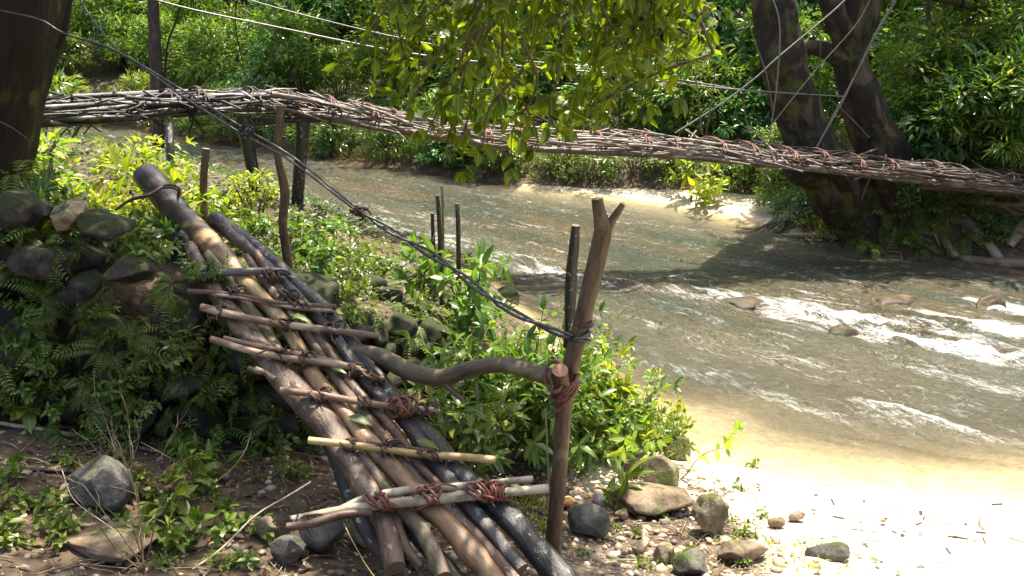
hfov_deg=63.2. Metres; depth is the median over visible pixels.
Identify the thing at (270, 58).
vine
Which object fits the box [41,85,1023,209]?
footbridge
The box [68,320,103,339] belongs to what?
fern
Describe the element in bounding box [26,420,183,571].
dead plant
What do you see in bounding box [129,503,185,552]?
shrub
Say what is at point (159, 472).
dead plant
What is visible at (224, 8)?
shrub
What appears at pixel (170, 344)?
seedling
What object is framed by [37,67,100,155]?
shrub
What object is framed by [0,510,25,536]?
shrub
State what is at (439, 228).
stake
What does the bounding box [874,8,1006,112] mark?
shrub
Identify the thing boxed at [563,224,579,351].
stake
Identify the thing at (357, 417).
leaf
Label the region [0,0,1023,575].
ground
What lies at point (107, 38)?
cable
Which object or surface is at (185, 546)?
shrub
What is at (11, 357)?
fern
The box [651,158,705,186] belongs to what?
shrub
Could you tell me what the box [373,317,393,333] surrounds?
fern
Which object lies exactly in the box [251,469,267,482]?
shrub
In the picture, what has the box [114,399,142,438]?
seedling
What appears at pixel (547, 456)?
twig
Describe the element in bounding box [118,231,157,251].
seedling
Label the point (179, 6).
cable
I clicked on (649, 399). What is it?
shrub
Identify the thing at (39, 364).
seedling
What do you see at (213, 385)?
fern
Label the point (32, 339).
fern
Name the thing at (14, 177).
fern
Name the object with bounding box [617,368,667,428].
shrub
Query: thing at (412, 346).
fern
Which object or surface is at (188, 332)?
seedling
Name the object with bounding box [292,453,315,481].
shrub
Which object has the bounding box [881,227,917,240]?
fern
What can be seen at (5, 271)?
fern
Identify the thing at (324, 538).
boulder
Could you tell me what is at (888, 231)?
fern
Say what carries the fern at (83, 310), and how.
attached to the stone wall
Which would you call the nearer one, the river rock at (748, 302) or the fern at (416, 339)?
the fern at (416, 339)
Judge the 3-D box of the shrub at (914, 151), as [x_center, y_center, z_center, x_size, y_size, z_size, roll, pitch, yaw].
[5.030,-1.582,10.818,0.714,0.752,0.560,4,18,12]
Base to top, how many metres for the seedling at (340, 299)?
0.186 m
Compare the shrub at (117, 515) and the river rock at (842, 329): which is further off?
the river rock at (842, 329)
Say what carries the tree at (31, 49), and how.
on the ground at (846, 470)
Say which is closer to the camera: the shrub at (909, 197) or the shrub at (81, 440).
the shrub at (81, 440)
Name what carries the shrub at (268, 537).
on the ground at (846, 470)
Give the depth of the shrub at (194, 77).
22.89 m
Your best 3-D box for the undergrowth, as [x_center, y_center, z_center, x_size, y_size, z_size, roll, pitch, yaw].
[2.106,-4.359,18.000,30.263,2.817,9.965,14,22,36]
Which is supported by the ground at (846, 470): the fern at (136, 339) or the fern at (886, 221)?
the fern at (886, 221)
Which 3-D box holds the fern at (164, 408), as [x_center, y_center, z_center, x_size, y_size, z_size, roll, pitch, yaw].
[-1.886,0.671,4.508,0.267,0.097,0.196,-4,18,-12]
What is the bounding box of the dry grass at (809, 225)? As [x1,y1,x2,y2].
[308,116,844,243]
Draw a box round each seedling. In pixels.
[0,162,63,197]
[0,172,58,201]
[0,227,30,248]
[0,292,32,312]
[0,319,40,357]
[1,366,45,404]
[7,227,40,246]
[18,169,87,231]
[18,338,71,376]
[20,294,42,325]
[23,178,93,232]
[23,225,53,243]
[26,179,38,228]
[28,395,68,423]
[35,186,90,230]
[39,380,67,400]
[43,371,81,393]
[50,184,78,202]
[52,194,102,207]
[67,207,113,246]
[69,227,89,238]
[75,226,116,243]
[75,297,96,311]
[76,368,122,400]
[77,295,112,321]
[77,325,116,342]
[80,404,117,443]
[86,298,120,319]
[97,355,143,391]
[107,203,153,250]
[107,244,118,251]
[111,382,161,422]
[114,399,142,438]
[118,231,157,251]
[120,220,157,250]
[123,362,155,388]
[126,226,184,259]
[127,223,155,242]
[132,220,179,257]
[134,328,192,372]
[136,204,187,239]
[144,206,204,249]
[145,216,180,256]
[146,237,169,251]
[147,216,183,259]
[151,367,175,393]
[156,323,213,355]
[159,317,207,352]
[164,413,205,434]
[171,352,199,383]
[173,251,203,280]
[180,258,221,287]
[197,431,220,446]
[201,252,235,281]
[213,371,237,400]
[224,323,233,336]
[239,412,300,460]
[265,405,282,417]
[293,256,306,268]
[295,263,345,289]
[334,276,362,303]
[335,246,369,272]
[335,279,362,315]
[336,274,381,302]
[340,304,366,325]
[342,275,375,290]
[343,241,379,257]
[352,241,395,259]
[357,300,378,310]
[373,313,389,326]
[389,264,417,283]
[397,294,445,322]
[407,286,437,301]
[446,253,461,263]
[463,251,476,266]
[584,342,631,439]
[593,455,653,515]
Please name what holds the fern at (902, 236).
on the ground at (846, 470)
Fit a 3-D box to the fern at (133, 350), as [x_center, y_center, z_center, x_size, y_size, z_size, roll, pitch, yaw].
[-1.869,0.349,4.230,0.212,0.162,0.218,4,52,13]
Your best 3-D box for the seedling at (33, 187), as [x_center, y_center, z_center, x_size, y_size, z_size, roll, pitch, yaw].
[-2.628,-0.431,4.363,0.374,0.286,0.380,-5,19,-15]
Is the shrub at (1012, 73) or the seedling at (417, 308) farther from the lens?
the shrub at (1012, 73)
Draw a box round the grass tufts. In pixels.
[501,485,855,574]
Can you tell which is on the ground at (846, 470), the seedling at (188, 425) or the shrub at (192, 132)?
the shrub at (192, 132)
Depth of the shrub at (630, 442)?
4.90 m
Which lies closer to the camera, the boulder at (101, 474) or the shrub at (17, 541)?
the shrub at (17, 541)
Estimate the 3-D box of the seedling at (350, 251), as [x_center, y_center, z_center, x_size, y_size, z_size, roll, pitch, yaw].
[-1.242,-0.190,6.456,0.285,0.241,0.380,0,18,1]
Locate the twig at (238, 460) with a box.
[214,432,250,483]
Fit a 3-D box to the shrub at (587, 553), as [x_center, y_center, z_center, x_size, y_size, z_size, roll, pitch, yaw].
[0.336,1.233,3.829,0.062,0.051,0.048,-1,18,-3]
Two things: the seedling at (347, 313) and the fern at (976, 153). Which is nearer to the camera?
the seedling at (347, 313)
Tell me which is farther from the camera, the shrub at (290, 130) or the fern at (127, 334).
the shrub at (290, 130)
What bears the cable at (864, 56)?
attached to the footbridge
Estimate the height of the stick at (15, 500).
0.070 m
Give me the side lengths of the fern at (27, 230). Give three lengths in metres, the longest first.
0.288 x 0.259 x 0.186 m
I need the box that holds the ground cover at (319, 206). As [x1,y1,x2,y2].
[33,127,533,395]
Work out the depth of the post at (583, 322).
3.48 m
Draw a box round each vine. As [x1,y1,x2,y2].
[163,0,181,89]
[235,0,248,85]
[259,29,281,89]
[745,6,772,111]
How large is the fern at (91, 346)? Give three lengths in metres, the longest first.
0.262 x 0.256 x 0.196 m
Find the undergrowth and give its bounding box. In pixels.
[90,45,1023,256]
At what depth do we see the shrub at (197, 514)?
3.48 m
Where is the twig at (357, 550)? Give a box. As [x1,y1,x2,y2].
[343,521,373,575]
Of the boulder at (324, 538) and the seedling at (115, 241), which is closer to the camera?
the boulder at (324, 538)
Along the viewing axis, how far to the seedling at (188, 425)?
4.28 m
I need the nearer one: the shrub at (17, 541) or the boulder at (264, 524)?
the shrub at (17, 541)
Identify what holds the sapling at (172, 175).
on the ground at (846, 470)
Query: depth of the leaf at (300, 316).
4.09 m
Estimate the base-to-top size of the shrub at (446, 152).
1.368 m
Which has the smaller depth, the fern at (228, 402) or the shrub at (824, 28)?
the fern at (228, 402)
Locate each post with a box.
[147,0,164,148]
[274,105,292,269]
[544,197,625,552]
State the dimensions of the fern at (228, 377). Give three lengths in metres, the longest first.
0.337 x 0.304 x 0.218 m
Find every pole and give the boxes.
[892,162,1012,174]
[919,184,1023,197]
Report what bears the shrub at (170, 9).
on the ground at (846, 470)
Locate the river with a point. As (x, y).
(923, 366)
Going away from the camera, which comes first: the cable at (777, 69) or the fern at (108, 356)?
the fern at (108, 356)
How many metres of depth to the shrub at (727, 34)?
15.66 m
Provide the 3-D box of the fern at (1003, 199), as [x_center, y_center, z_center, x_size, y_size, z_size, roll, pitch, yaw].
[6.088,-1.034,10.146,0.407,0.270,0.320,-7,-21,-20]
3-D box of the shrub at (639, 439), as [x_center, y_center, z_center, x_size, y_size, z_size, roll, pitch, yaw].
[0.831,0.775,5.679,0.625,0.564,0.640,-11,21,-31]
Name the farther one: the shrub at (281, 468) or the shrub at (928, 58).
the shrub at (928, 58)
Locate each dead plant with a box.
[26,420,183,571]
[58,381,211,497]
[101,415,132,468]
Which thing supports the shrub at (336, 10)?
on the ground at (846, 470)
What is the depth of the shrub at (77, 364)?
4.43 m
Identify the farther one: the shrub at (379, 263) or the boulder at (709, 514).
the shrub at (379, 263)
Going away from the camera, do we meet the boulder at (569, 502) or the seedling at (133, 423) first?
the seedling at (133, 423)
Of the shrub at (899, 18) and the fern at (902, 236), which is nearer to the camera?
the fern at (902, 236)
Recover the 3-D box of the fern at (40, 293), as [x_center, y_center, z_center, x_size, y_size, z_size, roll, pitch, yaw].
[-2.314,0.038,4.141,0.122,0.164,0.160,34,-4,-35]
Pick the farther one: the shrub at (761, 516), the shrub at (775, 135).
the shrub at (775, 135)
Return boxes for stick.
[0,421,109,440]
[1,498,69,506]
[9,468,74,472]
[107,439,166,455]
[172,444,255,456]
[695,75,702,133]
[705,58,716,135]
[743,91,748,132]
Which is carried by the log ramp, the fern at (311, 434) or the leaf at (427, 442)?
the leaf at (427, 442)
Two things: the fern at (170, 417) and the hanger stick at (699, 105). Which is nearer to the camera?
the fern at (170, 417)
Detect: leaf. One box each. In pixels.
[291,313,308,321]
[332,367,345,373]
[348,413,372,425]
[416,438,437,448]
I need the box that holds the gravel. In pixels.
[0,421,968,575]
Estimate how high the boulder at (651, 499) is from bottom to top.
0.139 m
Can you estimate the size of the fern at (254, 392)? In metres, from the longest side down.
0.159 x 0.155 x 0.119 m
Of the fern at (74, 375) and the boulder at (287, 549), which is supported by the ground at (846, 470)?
the boulder at (287, 549)
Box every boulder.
[61,521,159,562]
[68,455,133,511]
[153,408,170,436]
[256,516,279,539]
[270,535,305,564]
[288,530,305,556]
[298,519,347,552]
[349,520,365,547]
[564,497,575,507]
[567,503,610,538]
[592,491,604,504]
[610,482,694,515]
[615,508,628,519]
[617,458,639,478]
[631,539,648,554]
[641,454,679,486]
[653,542,674,563]
[665,437,690,460]
[672,548,707,574]
[691,493,728,533]
[717,540,768,566]
[767,517,784,527]
[788,510,805,520]
[805,541,849,561]
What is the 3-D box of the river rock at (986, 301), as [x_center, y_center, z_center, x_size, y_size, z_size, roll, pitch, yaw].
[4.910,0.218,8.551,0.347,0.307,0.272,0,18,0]
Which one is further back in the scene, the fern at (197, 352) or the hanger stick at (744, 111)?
the hanger stick at (744, 111)
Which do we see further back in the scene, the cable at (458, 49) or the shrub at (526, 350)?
the cable at (458, 49)
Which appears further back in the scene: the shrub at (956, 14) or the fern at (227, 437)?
the shrub at (956, 14)
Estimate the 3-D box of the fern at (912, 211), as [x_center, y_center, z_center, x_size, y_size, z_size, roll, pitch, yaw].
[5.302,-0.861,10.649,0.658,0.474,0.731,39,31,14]
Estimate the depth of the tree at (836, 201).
10.25 m
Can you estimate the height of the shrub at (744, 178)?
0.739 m
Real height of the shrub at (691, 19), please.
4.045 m
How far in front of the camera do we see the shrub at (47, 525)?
3.36 m
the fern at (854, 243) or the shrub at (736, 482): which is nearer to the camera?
the shrub at (736, 482)
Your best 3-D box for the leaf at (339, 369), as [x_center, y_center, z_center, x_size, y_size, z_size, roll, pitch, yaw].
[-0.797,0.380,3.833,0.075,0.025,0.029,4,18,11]
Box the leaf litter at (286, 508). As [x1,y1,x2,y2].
[0,322,1012,575]
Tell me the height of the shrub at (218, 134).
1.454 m
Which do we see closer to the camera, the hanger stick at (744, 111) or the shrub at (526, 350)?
the shrub at (526, 350)
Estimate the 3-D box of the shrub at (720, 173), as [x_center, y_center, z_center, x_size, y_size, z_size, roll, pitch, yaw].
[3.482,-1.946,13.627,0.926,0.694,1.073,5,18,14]
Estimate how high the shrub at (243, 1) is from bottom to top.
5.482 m
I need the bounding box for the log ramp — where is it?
[115,163,577,575]
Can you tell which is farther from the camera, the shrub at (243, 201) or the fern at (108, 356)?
the shrub at (243, 201)
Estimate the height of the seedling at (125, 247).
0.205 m
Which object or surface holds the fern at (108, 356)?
attached to the stone wall
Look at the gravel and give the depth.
4.03 m
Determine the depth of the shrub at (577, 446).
4.77 m
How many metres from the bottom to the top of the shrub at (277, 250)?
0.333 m
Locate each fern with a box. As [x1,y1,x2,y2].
[0,160,70,197]
[0,226,53,249]
[0,261,33,293]
[0,278,57,331]
[0,316,47,341]
[0,339,59,381]
[0,355,39,394]
[0,371,20,397]
[0,375,21,410]
[0,395,17,422]
[12,232,57,254]
[13,335,56,366]
[16,282,77,329]
[19,324,59,348]
[24,220,85,246]
[25,306,61,332]
[26,341,80,376]
[27,420,64,439]
[32,280,50,306]
[32,341,50,358]
[43,425,76,445]
[45,228,99,288]
[49,268,71,284]
[51,339,110,385]
[64,371,100,405]
[66,244,91,268]
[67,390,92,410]
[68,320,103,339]
[68,369,90,378]
[70,301,98,325]
[71,418,92,429]
[78,397,123,430]
[82,399,133,447]
[85,273,134,317]
[92,333,144,380]
[93,402,119,428]
[94,283,104,301]
[96,329,131,350]
[97,351,127,371]
[99,383,138,407]
[100,252,157,300]
[101,387,136,415]
[109,402,155,424]
[110,250,129,262]
[110,315,150,344]
[117,327,134,347]
[121,336,162,375]
[127,316,169,365]
[133,388,151,395]
[138,335,163,359]
[144,247,166,268]
[144,291,184,331]
[146,271,195,315]
[152,340,214,389]
[155,404,189,439]
[156,438,178,456]
[157,323,184,343]
[157,401,178,420]
[161,366,188,409]
[169,432,194,447]
[169,436,217,459]
[182,395,222,415]
[193,366,255,403]
[194,388,227,409]
[196,374,214,401]
[199,374,232,395]
[201,317,214,337]
[206,336,237,363]
[206,368,233,403]
[208,416,257,461]
[213,349,233,376]
[215,326,229,334]
[216,352,235,362]
[219,393,240,417]
[222,419,232,444]
[229,394,264,427]
[239,328,279,386]
[240,415,281,447]
[245,392,270,416]
[246,385,268,411]
[247,373,266,401]
[267,433,300,457]
[273,330,286,348]
[292,427,325,455]
[294,411,317,435]
[351,286,379,303]
[358,306,384,331]
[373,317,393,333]
[378,300,392,305]
[388,327,410,350]
[391,302,423,316]
[391,336,428,360]
[398,336,415,350]
[418,331,427,351]
[792,219,842,239]
[841,239,874,251]
[844,241,879,253]
[858,241,886,258]
[872,205,901,250]
[876,232,922,245]
[878,225,900,248]
[881,214,890,230]
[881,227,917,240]
[882,210,926,234]
[900,200,949,236]
[912,241,944,259]
[914,212,944,236]
[931,152,970,167]
[934,217,948,242]
[946,231,983,260]
[951,165,993,207]
[955,156,989,167]
[963,142,984,164]
[971,163,993,168]
[998,197,1019,208]
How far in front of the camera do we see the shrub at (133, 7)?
25.93 m
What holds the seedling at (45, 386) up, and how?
on the stone wall
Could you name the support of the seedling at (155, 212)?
on the ground at (846, 470)
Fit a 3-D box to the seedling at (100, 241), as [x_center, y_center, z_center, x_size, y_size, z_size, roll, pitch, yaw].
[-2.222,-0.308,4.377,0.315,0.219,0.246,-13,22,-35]
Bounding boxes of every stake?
[165,123,176,190]
[200,148,209,222]
[431,213,436,302]
[435,195,443,306]
[441,185,444,301]
[455,203,460,320]
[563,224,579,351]
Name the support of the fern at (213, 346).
attached to the stone wall
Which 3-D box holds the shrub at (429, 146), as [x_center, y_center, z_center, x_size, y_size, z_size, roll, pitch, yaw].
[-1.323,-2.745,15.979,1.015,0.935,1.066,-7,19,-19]
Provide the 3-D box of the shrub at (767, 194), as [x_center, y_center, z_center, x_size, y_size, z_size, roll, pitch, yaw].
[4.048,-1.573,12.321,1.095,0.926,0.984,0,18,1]
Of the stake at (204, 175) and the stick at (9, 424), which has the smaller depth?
the stick at (9, 424)
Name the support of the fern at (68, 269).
attached to the stone wall
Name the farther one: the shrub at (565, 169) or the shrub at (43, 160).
the shrub at (565, 169)
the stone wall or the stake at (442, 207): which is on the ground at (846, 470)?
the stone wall
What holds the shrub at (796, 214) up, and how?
on the ground at (846, 470)
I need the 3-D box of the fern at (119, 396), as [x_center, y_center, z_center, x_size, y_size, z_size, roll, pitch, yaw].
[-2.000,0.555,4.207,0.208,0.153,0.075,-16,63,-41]
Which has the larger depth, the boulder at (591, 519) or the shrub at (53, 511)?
the boulder at (591, 519)
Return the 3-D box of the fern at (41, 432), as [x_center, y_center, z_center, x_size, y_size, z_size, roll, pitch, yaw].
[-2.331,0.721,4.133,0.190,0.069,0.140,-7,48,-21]
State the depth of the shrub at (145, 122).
21.79 m
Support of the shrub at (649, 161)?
on the ground at (846, 470)
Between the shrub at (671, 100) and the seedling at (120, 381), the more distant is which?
the shrub at (671, 100)
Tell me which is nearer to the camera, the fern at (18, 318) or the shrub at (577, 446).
the fern at (18, 318)
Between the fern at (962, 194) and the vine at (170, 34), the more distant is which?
the fern at (962, 194)
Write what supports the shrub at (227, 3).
on the ground at (846, 470)
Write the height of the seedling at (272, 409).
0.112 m
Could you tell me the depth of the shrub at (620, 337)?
5.78 m
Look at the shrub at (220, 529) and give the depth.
3.59 m
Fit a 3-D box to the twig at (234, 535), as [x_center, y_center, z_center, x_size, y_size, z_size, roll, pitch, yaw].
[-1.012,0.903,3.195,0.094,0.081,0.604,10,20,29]
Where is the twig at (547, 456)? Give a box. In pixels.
[545,409,548,511]
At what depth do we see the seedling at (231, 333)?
4.30 m
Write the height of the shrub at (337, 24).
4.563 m
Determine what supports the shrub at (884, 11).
on the ground at (846, 470)
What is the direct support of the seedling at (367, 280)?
on the ground at (846, 470)
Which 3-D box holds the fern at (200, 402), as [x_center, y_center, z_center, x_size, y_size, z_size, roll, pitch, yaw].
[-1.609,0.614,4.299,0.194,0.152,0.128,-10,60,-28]
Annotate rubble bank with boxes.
[201,259,523,441]
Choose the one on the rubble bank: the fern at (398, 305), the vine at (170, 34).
the fern at (398, 305)
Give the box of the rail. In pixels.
[349,345,569,401]
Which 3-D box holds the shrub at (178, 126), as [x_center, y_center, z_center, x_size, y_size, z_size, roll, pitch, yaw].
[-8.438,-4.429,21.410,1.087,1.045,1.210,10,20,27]
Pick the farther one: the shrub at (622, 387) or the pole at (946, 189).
the pole at (946, 189)
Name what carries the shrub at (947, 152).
on the ground at (846, 470)
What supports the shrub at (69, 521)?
on the ground at (846, 470)
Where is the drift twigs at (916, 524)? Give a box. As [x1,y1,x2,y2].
[697,488,1023,553]
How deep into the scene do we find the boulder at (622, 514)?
4.36 m
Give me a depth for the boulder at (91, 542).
3.32 m
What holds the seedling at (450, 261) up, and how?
on the ground at (846, 470)
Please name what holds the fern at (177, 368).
attached to the stone wall
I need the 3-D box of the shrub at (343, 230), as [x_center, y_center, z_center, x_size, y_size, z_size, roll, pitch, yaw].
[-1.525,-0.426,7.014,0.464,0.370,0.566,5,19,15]
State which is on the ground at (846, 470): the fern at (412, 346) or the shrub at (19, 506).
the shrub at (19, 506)
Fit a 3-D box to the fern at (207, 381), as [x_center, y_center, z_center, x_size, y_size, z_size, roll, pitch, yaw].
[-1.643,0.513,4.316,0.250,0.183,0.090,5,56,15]
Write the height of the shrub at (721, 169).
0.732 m
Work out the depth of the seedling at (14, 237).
4.21 m
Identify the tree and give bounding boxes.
[0,0,72,189]
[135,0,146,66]
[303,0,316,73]
[321,0,734,186]
[331,0,473,71]
[369,0,387,77]
[751,0,1023,269]
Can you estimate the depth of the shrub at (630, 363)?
6.27 m
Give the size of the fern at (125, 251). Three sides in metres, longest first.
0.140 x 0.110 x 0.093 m
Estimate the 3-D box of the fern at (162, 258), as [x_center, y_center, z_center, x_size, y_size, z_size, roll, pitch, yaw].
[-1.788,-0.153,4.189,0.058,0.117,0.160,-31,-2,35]
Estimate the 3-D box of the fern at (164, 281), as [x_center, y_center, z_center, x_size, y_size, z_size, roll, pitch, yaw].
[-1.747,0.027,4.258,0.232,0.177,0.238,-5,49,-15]
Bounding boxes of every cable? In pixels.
[0,9,590,342]
[79,0,118,50]
[155,0,842,96]
[249,0,767,94]
[626,75,650,131]
[675,0,845,133]
[769,0,780,137]
[772,0,869,124]
[816,0,896,147]
[832,101,868,136]
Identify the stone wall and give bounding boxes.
[0,190,374,445]
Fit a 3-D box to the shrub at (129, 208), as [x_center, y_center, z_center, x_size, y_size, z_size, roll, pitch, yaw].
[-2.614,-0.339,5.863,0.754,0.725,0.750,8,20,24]
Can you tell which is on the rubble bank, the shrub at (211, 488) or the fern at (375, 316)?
the fern at (375, 316)
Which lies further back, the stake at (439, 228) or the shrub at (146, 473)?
the stake at (439, 228)
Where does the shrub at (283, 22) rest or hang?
on the ground at (846, 470)
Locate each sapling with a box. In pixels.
[97,142,204,220]
[388,228,513,341]
[925,0,930,75]
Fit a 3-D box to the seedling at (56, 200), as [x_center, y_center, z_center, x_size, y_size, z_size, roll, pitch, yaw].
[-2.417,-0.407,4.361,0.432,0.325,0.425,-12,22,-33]
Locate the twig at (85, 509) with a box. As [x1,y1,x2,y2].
[62,470,121,534]
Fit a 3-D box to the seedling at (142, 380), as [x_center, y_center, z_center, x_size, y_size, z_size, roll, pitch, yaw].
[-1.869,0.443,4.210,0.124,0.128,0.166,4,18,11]
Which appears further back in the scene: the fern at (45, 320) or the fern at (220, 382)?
the fern at (220, 382)
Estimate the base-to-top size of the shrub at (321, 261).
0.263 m
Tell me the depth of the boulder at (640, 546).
3.97 m
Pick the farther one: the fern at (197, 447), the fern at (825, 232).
the fern at (825, 232)
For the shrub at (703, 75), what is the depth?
14.40 m
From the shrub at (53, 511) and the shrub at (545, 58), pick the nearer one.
the shrub at (53, 511)
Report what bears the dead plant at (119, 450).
on the ground at (846, 470)
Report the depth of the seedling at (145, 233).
4.67 m
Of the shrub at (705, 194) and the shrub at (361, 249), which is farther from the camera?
the shrub at (705, 194)
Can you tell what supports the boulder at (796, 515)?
on the ground at (846, 470)
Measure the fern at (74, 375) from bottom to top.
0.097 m
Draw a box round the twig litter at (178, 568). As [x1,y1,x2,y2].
[0,282,1017,575]
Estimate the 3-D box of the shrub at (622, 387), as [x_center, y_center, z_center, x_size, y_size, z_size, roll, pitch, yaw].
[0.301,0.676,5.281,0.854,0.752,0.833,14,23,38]
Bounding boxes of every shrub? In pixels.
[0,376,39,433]
[0,451,32,487]
[0,483,28,513]
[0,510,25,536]
[0,520,21,550]
[0,532,14,547]
[8,487,31,500]
[14,532,35,549]
[25,486,54,507]
[28,489,70,516]
[31,508,66,536]
[32,170,91,198]
[33,127,109,206]
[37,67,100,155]
[44,524,69,553]
[48,446,66,462]
[50,499,74,527]
[54,17,89,81]
[54,508,94,535]
[57,33,95,85]
[59,446,76,467]
[62,449,87,471]
[63,0,140,68]
[63,1,88,52]
[66,0,132,53]
[68,358,81,377]
[70,428,88,445]
[72,0,217,44]
[77,430,99,445]
[78,133,151,238]
[81,131,198,219]
[88,0,186,71]
[89,451,121,459]
[99,11,171,83]
[105,193,162,242]
[105,436,127,459]
[107,0,254,26]
[107,69,165,122]
[112,510,137,521]
[119,510,144,522]
[120,433,137,449]
[123,10,188,87]
[127,457,151,481]
[128,471,159,501]
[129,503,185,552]
[132,453,207,521]
[136,118,180,128]
[136,468,146,478]
[138,0,248,72]
[141,136,235,233]
[147,424,162,436]
[151,487,173,498]
[151,506,215,554]
[151,551,178,570]
[153,497,177,517]
[161,14,236,86]
[165,117,191,133]
[167,431,219,469]
[171,537,193,552]
[174,438,246,492]
[175,9,259,88]
[178,0,265,47]
[181,115,214,138]
[182,81,238,135]
[200,472,219,493]
[202,86,266,141]
[202,488,220,501]
[202,545,218,563]
[203,496,239,546]
[210,544,234,571]
[211,199,244,217]
[211,494,238,510]
[213,203,258,245]
[215,499,232,510]
[217,167,279,226]
[218,28,322,92]
[220,0,332,61]
[223,114,273,146]
[224,0,316,5]
[224,511,254,531]
[227,213,293,253]
[228,0,360,66]
[230,546,261,570]
[232,2,337,89]
[239,244,300,269]
[244,206,325,252]
[249,509,278,545]
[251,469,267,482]
[252,9,350,93]
[255,0,343,31]
[260,115,320,148]
[271,456,302,480]
[281,0,368,70]
[284,121,348,150]
[287,215,343,257]
[291,239,343,273]
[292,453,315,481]
[307,42,373,101]
[308,217,361,247]
[309,122,359,158]
[315,237,373,273]
[317,0,410,47]
[328,251,379,280]
[335,0,455,51]
[335,255,388,278]
[338,0,427,61]
[344,0,430,91]
[351,105,411,162]
[365,8,465,76]
[367,254,405,280]
[369,15,447,107]
[380,0,465,82]
[385,89,453,160]
[393,414,453,442]
[395,301,517,427]
[396,321,541,478]
[408,0,483,19]
[409,140,473,168]
[415,338,552,471]
[418,139,457,164]
[423,358,508,423]
[426,49,557,118]
[439,17,497,89]
[441,105,511,174]
[448,81,527,169]
[453,310,536,386]
[458,292,616,476]
[477,0,603,98]
[479,147,527,174]
[479,345,597,469]
[483,1,561,76]
[496,292,611,446]
[508,339,632,450]
[508,348,644,455]
[512,11,612,115]
[518,299,609,412]
[519,325,638,383]
[522,153,571,174]
[523,336,641,441]
[526,153,576,182]
[530,1,654,90]
[540,153,589,182]
[544,313,622,383]
[549,426,614,478]
[560,46,674,127]
[560,154,619,185]
[574,372,658,466]
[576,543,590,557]
[577,365,682,463]
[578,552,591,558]
[593,353,639,406]
[599,367,670,449]
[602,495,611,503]
[604,413,746,478]
[607,156,658,176]
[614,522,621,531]
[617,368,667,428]
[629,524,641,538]
[631,385,696,462]
[632,0,834,101]
[632,41,721,129]
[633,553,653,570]
[635,67,718,138]
[638,157,689,179]
[644,397,699,435]
[651,0,752,68]
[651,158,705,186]
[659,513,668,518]
[663,57,762,135]
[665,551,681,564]
[668,159,728,206]
[680,541,696,551]
[692,2,825,62]
[694,163,739,178]
[698,79,776,142]
[699,162,747,179]
[700,0,834,128]
[713,536,721,543]
[716,144,760,182]
[722,143,785,193]
[729,512,739,521]
[732,477,742,490]
[732,557,751,566]
[733,525,749,537]
[738,0,936,63]
[741,518,758,539]
[745,458,759,467]
[749,167,806,208]
[751,122,782,180]
[755,505,768,518]
[764,32,887,132]
[766,187,817,228]
[809,0,936,93]
[833,126,847,148]
[849,93,953,160]
[868,0,1009,64]
[868,0,1013,100]
[869,0,1011,71]
[870,39,966,136]
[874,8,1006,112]
[879,0,1023,84]
[889,78,991,161]
[891,231,924,253]
[893,183,953,213]
[895,26,1023,138]
[897,63,1019,163]
[901,125,925,150]
[909,139,927,161]
[911,191,974,227]
[916,52,1023,167]
[917,0,1023,51]
[919,30,1023,136]
[943,42,1023,168]
[953,192,1002,222]
[954,61,1023,163]
[959,0,1023,84]
[971,210,1023,244]
[982,130,1023,195]
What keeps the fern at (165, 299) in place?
attached to the stone wall
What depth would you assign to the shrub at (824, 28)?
17.64 m
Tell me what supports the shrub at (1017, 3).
on the ground at (846, 470)
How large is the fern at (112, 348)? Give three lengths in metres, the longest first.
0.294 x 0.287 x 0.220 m
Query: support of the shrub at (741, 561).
on the ground at (846, 470)
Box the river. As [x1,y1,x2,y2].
[43,126,1023,482]
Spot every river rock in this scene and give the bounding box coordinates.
[722,296,764,309]
[828,323,858,336]
[876,293,916,305]
[944,312,972,318]
[976,294,1005,308]
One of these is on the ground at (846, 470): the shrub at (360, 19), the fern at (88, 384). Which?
the shrub at (360, 19)
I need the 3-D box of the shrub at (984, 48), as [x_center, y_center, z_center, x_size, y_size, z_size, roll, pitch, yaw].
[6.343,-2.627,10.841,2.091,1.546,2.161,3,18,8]
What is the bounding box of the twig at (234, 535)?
[191,481,310,569]
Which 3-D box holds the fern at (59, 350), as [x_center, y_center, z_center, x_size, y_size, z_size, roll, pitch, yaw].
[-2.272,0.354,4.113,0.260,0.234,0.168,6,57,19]
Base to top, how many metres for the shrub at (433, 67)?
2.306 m
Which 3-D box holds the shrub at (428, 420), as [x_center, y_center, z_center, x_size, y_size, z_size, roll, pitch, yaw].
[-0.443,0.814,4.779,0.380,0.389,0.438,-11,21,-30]
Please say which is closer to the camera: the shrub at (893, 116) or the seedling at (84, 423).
the seedling at (84, 423)
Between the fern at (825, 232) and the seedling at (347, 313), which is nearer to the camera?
the seedling at (347, 313)
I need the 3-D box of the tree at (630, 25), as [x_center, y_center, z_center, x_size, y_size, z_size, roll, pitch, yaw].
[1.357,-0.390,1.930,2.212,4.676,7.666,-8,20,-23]
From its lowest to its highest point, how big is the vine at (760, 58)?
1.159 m
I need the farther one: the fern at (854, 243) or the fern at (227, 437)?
the fern at (854, 243)
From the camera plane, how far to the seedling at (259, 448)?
4.40 m
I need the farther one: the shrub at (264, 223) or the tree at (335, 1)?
the tree at (335, 1)
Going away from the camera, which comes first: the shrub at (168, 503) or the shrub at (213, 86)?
the shrub at (168, 503)

